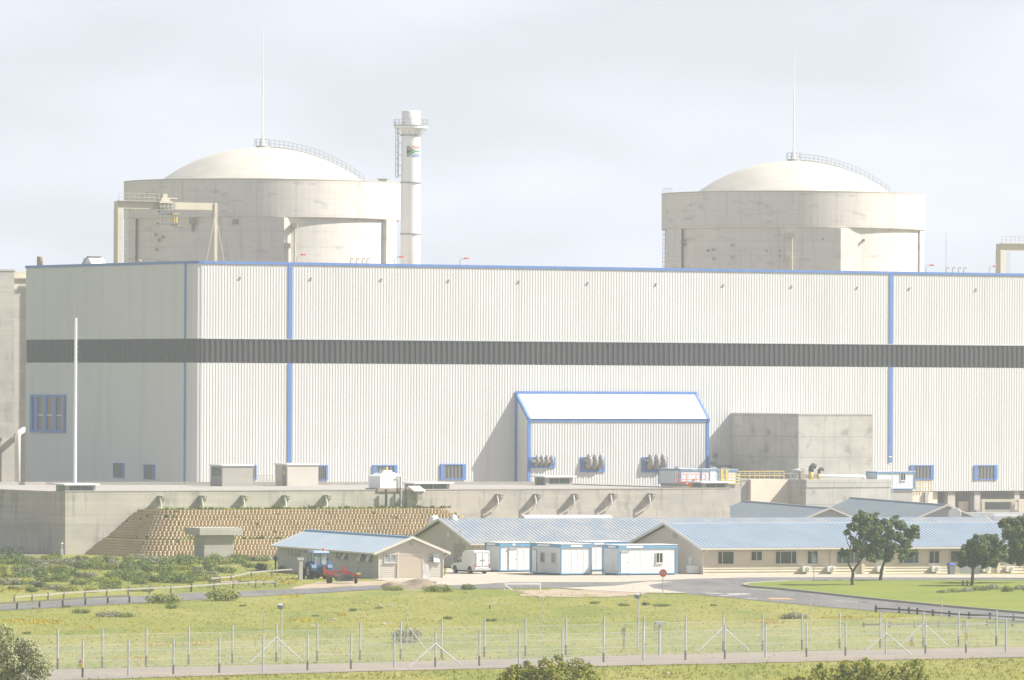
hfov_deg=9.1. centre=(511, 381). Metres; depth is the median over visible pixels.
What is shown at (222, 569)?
shrub
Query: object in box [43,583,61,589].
shrub
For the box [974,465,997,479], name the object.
window
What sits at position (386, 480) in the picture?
water tank
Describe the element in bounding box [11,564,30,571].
shrub
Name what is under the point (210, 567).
shrub
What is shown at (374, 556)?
garage shed
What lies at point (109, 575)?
shrub
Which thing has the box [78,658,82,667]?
warning sign
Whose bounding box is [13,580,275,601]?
rail fence
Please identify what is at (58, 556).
shrub
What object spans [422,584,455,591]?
shrub
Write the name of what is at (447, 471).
window
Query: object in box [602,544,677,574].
site cabin
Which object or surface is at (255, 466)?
window
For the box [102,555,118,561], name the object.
shrub
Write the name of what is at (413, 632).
sensor mast
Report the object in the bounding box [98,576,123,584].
shrub
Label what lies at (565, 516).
roof ridge
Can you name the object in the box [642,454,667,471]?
vent
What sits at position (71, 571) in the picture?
shrub
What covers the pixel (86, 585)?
scrub grass
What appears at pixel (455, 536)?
office building
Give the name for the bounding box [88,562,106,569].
shrub
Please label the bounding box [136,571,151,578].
shrub
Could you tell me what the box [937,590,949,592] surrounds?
shrub
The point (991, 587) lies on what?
shrub
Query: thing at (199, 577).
shrub
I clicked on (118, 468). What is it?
window
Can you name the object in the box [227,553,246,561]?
shrub
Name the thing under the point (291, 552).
window
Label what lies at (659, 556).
window
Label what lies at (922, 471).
window
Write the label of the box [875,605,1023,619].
rail fence
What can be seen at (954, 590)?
shrub
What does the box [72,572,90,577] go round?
shrub
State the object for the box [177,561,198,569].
shrub
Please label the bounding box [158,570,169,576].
shrub
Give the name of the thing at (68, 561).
shrub
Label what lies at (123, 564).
shrub
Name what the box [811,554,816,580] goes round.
road sign
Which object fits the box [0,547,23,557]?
shrub
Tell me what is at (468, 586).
shrub
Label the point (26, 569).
shrub
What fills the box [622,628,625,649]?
junction post
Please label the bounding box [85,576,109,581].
shrub
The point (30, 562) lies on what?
shrub
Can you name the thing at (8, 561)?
shrub
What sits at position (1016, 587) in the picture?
shrub
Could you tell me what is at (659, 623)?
camera post
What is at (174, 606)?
shrub
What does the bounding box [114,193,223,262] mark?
gantry crane
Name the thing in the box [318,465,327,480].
window
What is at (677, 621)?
sensor mast
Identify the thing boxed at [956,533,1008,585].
lawn tree
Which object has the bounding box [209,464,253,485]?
roof hut
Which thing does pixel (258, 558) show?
shrub
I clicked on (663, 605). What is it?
shrub
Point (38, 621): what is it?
wildflowers
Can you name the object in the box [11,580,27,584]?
shrub
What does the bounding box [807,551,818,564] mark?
window
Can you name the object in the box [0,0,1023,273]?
sky
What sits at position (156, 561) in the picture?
shrub
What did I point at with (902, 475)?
window
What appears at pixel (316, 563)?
tractor
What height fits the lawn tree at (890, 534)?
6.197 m
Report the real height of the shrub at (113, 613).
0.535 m
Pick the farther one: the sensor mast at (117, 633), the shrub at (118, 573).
the shrub at (118, 573)
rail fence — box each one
[0,595,129,608]
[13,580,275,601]
[209,580,273,584]
[210,568,292,582]
[862,621,1023,627]
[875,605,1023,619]
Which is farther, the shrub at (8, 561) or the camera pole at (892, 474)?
the camera pole at (892, 474)
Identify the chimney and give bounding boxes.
[394,110,427,263]
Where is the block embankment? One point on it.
(155, 532)
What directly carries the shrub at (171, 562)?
on the ground at (456, 594)
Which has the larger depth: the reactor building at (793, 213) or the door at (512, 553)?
the reactor building at (793, 213)
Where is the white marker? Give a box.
[422,564,429,579]
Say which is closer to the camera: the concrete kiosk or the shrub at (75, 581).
the shrub at (75, 581)
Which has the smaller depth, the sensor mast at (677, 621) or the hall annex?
the sensor mast at (677, 621)
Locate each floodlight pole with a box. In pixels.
[277,604,282,659]
[634,593,640,648]
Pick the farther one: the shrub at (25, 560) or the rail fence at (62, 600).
the shrub at (25, 560)
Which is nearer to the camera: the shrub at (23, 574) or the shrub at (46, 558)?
the shrub at (23, 574)
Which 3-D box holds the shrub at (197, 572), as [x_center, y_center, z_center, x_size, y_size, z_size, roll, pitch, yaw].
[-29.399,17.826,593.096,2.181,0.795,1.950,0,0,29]
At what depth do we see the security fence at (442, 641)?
421.37 m
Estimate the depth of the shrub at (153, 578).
573.78 m
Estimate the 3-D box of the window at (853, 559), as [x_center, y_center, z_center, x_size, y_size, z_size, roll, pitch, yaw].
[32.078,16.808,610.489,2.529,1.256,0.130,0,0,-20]
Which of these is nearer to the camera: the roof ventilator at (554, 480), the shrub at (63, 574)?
the shrub at (63, 574)
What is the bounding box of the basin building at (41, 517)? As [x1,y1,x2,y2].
[0,475,729,554]
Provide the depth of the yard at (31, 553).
665.92 m
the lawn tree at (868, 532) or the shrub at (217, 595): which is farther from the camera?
the lawn tree at (868, 532)
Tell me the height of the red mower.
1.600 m
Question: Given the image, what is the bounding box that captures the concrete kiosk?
[185,527,241,558]
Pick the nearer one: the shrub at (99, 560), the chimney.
the shrub at (99, 560)
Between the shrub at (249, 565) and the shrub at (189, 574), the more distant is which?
the shrub at (249, 565)
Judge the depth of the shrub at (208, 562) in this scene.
620.82 m
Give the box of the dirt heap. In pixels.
[381,578,441,589]
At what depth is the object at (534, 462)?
849.03 m
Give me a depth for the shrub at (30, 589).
545.69 m
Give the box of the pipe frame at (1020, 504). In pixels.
[973,499,1023,512]
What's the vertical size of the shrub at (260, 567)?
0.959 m
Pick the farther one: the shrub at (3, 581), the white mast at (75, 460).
the white mast at (75, 460)
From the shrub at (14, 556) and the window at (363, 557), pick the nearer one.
the window at (363, 557)
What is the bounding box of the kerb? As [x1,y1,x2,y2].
[742,580,1023,613]
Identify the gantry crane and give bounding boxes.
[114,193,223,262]
[996,236,1023,272]
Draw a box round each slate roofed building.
[730,500,852,517]
[832,497,976,516]
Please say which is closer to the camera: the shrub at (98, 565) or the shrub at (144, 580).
the shrub at (144, 580)
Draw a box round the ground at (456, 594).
[0,554,1023,679]
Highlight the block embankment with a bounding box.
[84,503,463,557]
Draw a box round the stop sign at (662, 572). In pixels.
[659,569,666,576]
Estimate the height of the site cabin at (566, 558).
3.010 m
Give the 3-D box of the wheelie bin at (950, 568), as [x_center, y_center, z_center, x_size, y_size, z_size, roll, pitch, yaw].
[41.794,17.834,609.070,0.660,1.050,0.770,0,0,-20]
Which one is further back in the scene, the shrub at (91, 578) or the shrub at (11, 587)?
the shrub at (91, 578)
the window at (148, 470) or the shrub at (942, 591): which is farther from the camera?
the window at (148, 470)
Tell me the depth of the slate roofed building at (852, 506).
785.99 m
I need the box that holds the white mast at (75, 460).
[73,318,77,482]
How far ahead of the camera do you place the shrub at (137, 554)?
647.42 m
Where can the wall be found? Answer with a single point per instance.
(996, 516)
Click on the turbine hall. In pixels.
(337, 372)
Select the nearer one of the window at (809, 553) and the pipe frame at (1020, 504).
the window at (809, 553)
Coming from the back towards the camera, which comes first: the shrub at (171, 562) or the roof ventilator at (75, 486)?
the roof ventilator at (75, 486)
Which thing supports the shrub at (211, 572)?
on the ground at (456, 594)
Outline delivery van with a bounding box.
[451,550,490,573]
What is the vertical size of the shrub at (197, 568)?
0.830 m
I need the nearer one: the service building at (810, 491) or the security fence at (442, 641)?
the security fence at (442, 641)
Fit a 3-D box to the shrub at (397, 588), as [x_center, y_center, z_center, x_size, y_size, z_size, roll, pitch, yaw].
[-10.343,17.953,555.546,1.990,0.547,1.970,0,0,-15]
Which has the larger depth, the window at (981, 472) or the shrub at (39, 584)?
the window at (981, 472)
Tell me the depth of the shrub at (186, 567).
609.07 m
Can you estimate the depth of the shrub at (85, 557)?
636.97 m
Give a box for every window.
[30,394,65,432]
[113,463,123,477]
[143,464,154,479]
[253,465,256,478]
[288,548,299,555]
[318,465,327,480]
[336,552,347,559]
[360,554,372,561]
[372,465,397,473]
[384,554,395,562]
[428,554,438,562]
[440,464,465,479]
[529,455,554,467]
[539,552,544,562]
[550,552,555,563]
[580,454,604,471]
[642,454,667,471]
[655,553,663,563]
[717,551,734,564]
[751,551,761,561]
[775,551,797,564]
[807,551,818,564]
[836,551,860,563]
[898,551,919,563]
[900,473,905,480]
[910,465,933,479]
[929,551,939,563]
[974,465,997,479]
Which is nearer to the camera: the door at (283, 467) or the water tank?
the water tank
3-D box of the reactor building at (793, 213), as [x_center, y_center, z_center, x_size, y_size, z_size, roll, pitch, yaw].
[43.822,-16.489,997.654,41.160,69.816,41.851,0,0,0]
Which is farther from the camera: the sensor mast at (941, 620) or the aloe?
the aloe
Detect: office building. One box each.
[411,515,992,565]
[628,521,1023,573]
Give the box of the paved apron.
[375,568,1023,584]
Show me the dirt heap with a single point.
(418, 583)
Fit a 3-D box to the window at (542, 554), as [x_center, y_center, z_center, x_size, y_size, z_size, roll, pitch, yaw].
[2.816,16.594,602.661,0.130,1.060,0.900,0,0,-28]
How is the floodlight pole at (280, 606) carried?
on the ground at (456, 594)
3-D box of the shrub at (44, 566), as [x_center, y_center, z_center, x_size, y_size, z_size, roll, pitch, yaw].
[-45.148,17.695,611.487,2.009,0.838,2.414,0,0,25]
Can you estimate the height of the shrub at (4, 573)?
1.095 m
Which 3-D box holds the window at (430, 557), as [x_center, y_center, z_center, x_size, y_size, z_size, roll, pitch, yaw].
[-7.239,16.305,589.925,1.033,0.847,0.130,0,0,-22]
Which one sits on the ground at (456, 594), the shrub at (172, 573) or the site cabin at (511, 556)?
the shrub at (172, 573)
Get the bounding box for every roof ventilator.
[51,483,99,490]
[402,482,453,488]
[531,475,576,484]
[687,481,732,487]
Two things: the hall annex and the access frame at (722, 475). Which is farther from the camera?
the hall annex
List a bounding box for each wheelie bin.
[946,563,955,573]
[974,563,979,573]
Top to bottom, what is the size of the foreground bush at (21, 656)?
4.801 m
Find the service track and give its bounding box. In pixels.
[2,646,1023,679]
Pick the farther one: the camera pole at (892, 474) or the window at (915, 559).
the camera pole at (892, 474)
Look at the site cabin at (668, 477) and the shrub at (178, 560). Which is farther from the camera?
the site cabin at (668, 477)
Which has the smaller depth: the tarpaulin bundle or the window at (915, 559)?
the window at (915, 559)
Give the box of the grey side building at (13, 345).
[0,269,26,481]
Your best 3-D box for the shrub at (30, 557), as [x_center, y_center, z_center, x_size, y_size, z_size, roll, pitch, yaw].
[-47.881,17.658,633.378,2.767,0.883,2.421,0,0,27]
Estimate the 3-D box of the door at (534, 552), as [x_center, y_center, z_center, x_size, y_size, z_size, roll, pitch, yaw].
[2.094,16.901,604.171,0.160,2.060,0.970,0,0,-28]
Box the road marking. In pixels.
[709,589,852,601]
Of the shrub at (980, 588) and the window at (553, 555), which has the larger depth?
the window at (553, 555)
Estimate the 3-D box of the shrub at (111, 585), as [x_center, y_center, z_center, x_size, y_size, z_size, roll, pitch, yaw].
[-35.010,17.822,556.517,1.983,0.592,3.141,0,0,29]
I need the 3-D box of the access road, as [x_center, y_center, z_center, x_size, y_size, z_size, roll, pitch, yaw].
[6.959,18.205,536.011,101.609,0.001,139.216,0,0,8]
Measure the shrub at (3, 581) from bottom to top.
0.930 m
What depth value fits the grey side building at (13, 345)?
900.99 m
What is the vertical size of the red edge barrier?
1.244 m
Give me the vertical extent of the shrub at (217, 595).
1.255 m
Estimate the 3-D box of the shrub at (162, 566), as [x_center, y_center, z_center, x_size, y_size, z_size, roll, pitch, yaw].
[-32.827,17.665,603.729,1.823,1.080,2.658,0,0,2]
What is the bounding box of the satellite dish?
[948,508,960,516]
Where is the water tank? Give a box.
[366,467,406,506]
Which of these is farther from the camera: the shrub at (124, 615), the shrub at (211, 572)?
the shrub at (211, 572)
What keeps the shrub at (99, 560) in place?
on the ground at (456, 594)
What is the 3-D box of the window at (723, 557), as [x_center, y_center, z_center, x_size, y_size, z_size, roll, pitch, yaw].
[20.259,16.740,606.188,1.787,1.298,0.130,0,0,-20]
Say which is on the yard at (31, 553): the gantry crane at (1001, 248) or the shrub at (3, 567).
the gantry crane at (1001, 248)
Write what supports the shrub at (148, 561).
on the ground at (456, 594)
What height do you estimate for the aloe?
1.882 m
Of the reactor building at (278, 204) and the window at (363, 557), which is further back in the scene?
the reactor building at (278, 204)
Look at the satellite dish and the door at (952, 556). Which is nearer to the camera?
the door at (952, 556)
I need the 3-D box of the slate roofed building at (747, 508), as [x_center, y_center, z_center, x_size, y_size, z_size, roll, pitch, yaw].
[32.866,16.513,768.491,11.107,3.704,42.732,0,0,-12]
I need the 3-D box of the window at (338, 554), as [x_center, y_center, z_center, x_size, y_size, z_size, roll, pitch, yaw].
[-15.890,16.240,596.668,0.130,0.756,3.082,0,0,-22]
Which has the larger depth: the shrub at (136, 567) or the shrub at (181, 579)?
the shrub at (136, 567)
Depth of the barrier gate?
555.86 m
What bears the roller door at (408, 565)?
in the garage shed at (374, 556)
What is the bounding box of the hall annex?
[515,391,709,485]
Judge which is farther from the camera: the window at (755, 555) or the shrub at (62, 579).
the window at (755, 555)
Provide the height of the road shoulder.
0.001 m
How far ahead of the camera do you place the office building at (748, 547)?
611.70 m
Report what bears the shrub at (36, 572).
on the ground at (456, 594)
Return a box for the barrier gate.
[504,583,540,590]
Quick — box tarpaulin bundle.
[428,515,437,522]
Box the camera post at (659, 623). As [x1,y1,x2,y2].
[654,621,664,654]
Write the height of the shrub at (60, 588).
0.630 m
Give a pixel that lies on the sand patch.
(576, 593)
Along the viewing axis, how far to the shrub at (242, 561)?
632.19 m
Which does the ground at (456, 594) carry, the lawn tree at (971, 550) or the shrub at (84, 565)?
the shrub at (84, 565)
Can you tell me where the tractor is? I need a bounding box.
[303,548,332,578]
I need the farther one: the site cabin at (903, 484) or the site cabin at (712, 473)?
the site cabin at (903, 484)
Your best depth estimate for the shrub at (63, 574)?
584.97 m
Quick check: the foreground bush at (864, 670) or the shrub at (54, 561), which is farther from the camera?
the shrub at (54, 561)
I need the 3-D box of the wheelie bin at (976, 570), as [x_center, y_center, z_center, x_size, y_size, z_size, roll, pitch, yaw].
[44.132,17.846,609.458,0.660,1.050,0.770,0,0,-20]
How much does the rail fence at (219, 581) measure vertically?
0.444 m
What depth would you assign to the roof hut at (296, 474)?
714.83 m
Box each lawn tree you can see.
[837,509,885,584]
[871,515,919,579]
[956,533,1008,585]
[997,514,1023,566]
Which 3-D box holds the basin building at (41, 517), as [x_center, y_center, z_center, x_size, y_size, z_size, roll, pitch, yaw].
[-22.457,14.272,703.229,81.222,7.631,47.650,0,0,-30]
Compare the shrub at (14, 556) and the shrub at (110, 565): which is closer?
the shrub at (110, 565)
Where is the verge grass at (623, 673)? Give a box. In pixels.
[54,656,1023,679]
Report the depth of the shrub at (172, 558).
639.08 m
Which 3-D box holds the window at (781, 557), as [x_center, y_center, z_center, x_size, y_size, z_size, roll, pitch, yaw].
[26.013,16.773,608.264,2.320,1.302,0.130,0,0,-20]
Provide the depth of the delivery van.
603.41 m
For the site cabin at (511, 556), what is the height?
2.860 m
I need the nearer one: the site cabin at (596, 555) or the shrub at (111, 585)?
the shrub at (111, 585)
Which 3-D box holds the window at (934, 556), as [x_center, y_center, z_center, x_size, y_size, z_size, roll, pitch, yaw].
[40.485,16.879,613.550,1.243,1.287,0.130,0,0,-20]
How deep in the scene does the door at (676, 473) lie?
792.93 m
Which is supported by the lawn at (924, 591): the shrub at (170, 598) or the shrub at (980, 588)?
the shrub at (980, 588)
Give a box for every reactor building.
[124,63,400,263]
[661,94,925,271]
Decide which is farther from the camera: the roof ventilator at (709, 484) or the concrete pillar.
the roof ventilator at (709, 484)
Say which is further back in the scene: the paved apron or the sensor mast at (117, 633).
the paved apron
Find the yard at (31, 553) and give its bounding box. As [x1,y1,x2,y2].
[0,551,277,558]
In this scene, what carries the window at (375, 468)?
in the turbine hall
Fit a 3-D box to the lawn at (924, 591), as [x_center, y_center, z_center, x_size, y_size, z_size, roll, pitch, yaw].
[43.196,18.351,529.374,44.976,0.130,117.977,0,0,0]
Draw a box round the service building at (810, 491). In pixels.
[728,463,891,506]
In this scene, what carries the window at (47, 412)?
in the turbine hall
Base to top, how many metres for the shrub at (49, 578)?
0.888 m
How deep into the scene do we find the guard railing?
830.58 m
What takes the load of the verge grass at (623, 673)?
on the ground at (456, 594)
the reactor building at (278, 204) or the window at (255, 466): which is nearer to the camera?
the window at (255, 466)
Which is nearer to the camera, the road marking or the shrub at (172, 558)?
the road marking
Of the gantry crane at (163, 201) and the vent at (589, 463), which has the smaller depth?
the vent at (589, 463)
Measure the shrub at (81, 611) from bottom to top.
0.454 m
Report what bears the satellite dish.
on the yard at (31, 553)
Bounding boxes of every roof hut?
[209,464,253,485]
[274,463,319,485]
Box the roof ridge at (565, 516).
[519,515,612,517]
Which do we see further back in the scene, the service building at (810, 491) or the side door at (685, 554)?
the service building at (810, 491)
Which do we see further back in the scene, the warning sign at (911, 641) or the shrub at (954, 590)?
the shrub at (954, 590)
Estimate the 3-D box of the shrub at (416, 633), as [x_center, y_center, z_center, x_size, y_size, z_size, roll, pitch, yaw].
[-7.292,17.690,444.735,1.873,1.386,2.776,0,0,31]
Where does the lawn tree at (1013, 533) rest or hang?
on the lawn at (924, 591)
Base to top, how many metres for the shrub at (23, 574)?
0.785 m
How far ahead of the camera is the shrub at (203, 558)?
632.05 m
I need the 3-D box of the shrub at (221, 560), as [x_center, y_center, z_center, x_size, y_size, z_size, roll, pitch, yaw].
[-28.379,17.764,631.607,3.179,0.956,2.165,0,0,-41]
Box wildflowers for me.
[0,569,906,660]
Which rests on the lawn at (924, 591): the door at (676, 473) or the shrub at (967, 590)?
the shrub at (967, 590)
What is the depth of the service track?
414.65 m
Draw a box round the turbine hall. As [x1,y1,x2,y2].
[25,254,1023,511]
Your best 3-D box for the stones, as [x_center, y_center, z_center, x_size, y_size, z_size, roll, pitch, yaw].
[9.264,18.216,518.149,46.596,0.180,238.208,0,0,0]
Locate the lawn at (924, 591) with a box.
[746,580,1023,610]
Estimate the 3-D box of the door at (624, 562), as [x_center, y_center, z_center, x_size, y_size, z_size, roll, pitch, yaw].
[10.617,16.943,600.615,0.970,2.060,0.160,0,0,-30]
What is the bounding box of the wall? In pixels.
[968,512,1023,521]
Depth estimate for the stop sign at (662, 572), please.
550.64 m
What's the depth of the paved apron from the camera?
597.75 m
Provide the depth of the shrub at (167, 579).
572.80 m
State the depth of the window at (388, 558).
588.40 m
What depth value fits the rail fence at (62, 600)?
511.75 m
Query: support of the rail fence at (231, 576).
on the ground at (456, 594)
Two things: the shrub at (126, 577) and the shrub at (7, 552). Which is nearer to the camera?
the shrub at (126, 577)
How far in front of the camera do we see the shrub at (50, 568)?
600.74 m
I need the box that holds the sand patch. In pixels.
[513,589,644,596]
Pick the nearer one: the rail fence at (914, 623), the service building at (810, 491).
the rail fence at (914, 623)
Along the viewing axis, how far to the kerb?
537.73 m
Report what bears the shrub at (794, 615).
on the ground at (456, 594)
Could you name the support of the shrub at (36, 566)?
on the ground at (456, 594)
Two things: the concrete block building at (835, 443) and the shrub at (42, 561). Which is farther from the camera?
the concrete block building at (835, 443)
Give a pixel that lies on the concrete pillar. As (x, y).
(300, 568)
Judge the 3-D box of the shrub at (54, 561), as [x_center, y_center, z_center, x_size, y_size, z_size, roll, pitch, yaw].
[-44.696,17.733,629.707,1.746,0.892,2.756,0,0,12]
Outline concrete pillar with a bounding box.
[295,558,303,579]
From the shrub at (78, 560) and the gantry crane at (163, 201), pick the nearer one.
the shrub at (78, 560)
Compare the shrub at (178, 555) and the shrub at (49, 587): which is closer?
the shrub at (49, 587)
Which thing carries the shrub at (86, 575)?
on the ground at (456, 594)
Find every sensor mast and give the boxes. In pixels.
[116,614,118,657]
[406,604,429,654]
[676,600,678,651]
[940,596,942,647]
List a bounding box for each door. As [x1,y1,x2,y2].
[282,466,285,484]
[397,553,422,577]
[454,543,464,562]
[508,548,516,568]
[531,549,536,570]
[620,551,629,572]
[674,467,678,482]
[681,550,690,572]
[710,467,715,480]
[949,550,959,572]
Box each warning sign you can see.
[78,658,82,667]
[910,638,913,646]
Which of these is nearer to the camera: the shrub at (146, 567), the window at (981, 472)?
the shrub at (146, 567)
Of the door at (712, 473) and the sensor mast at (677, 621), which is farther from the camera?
the door at (712, 473)
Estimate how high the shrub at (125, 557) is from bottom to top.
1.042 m
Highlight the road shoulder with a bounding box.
[568,581,683,592]
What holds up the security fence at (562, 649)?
on the service track
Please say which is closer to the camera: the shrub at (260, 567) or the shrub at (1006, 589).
the shrub at (1006, 589)
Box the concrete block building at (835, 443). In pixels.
[731,413,872,478]
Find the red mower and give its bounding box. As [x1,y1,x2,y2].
[323,566,360,582]
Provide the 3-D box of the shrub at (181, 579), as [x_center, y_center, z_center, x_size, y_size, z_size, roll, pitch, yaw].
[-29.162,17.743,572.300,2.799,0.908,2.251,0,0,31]
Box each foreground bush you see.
[0,623,55,679]
[496,654,600,679]
[783,657,930,679]
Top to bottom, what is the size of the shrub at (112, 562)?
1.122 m
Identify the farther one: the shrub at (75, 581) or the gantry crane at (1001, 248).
the gantry crane at (1001, 248)
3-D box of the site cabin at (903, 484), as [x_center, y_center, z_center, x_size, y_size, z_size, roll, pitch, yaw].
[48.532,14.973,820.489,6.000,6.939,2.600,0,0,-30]
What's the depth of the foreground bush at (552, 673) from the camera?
349.63 m
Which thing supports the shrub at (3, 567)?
on the ground at (456, 594)
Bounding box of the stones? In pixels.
[327,596,954,673]
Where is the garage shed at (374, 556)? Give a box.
[270,529,450,578]
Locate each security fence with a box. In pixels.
[0,610,1023,669]
[8,619,1023,678]
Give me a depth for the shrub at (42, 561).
620.35 m
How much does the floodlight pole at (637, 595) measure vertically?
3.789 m
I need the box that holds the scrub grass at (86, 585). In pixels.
[0,557,298,592]
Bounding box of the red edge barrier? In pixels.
[677,474,705,484]
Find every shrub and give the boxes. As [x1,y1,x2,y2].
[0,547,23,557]
[0,558,14,564]
[0,564,8,570]
[0,569,12,577]
[0,577,23,584]
[6,586,20,589]
[8,553,25,559]
[10,570,33,577]
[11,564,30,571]
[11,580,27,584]
[12,557,30,564]
[15,555,38,562]
[15,567,33,574]
[22,564,42,570]
[24,586,38,591]
[26,557,41,564]
[30,562,49,568]
[32,558,48,565]
[32,567,49,576]
[33,581,46,587]
[34,574,59,581]
[39,555,58,560]
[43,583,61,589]
[45,563,70,572]
[48,552,61,559]
[49,557,64,563]
[53,570,70,577]
[54,567,78,575]
[55,575,69,581]
[56,585,77,591]
[57,557,75,566]
[69,577,90,584]
[72,557,88,567]
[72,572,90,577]
[72,609,90,613]
[73,555,89,560]
[73,560,92,569]
[82,571,98,577]
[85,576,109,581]
[87,557,104,563]
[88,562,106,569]
[95,611,120,616]
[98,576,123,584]
[99,583,121,588]
[100,563,119,569]
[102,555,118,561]
[102,571,116,577]
[105,558,119,566]
[110,568,132,575]
[116,612,134,616]
[117,574,140,580]
[119,560,132,569]
[121,554,135,561]
[125,563,139,571]
[127,553,149,558]
[131,577,147,583]
[135,559,151,565]
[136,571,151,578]
[139,563,155,571]
[140,555,162,563]
[144,592,182,603]
[147,574,163,582]
[154,563,173,572]
[158,558,173,565]
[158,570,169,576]
[159,556,176,561]
[160,574,184,582]
[163,569,178,576]
[165,603,179,608]
[166,565,188,570]
[172,575,197,582]
[173,556,193,564]
[175,553,193,558]
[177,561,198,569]
[179,572,195,577]
[185,556,213,563]
[187,570,205,575]
[190,566,203,571]
[193,574,218,580]
[202,560,215,565]
[202,563,219,571]
[203,588,240,600]
[206,570,218,576]
[213,557,235,564]
[214,566,237,572]
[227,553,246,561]
[233,557,247,563]
[241,563,264,567]
[246,555,270,560]
[255,562,267,570]
[382,585,404,590]
[391,626,422,642]
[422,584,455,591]
[461,584,475,589]
[653,604,671,606]
[778,611,808,618]
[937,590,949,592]
[947,588,962,591]
[959,587,974,591]
[972,585,988,590]
[983,583,1002,589]
[1001,585,1013,591]
[1013,585,1023,589]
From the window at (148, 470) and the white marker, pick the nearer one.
the white marker
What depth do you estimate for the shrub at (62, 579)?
573.92 m
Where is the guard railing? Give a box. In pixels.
[912,482,932,502]
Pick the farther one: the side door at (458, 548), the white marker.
the side door at (458, 548)
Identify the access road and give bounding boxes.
[0,577,1023,620]
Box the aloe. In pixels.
[271,553,278,569]
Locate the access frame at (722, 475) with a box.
[720,469,739,483]
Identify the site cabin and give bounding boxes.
[485,541,531,571]
[530,542,591,574]
[570,540,627,570]
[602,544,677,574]
[658,467,701,486]
[702,467,719,480]
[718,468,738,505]
[866,471,915,501]
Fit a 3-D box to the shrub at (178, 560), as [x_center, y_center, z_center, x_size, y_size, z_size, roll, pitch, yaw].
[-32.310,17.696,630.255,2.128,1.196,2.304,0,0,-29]
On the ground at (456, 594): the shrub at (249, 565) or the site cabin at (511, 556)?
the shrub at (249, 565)
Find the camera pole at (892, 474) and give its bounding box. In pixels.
[888,456,892,499]
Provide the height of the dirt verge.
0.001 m
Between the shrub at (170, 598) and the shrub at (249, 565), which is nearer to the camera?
the shrub at (170, 598)
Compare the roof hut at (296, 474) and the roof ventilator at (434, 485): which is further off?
the roof hut at (296, 474)
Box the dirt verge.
[292,580,402,588]

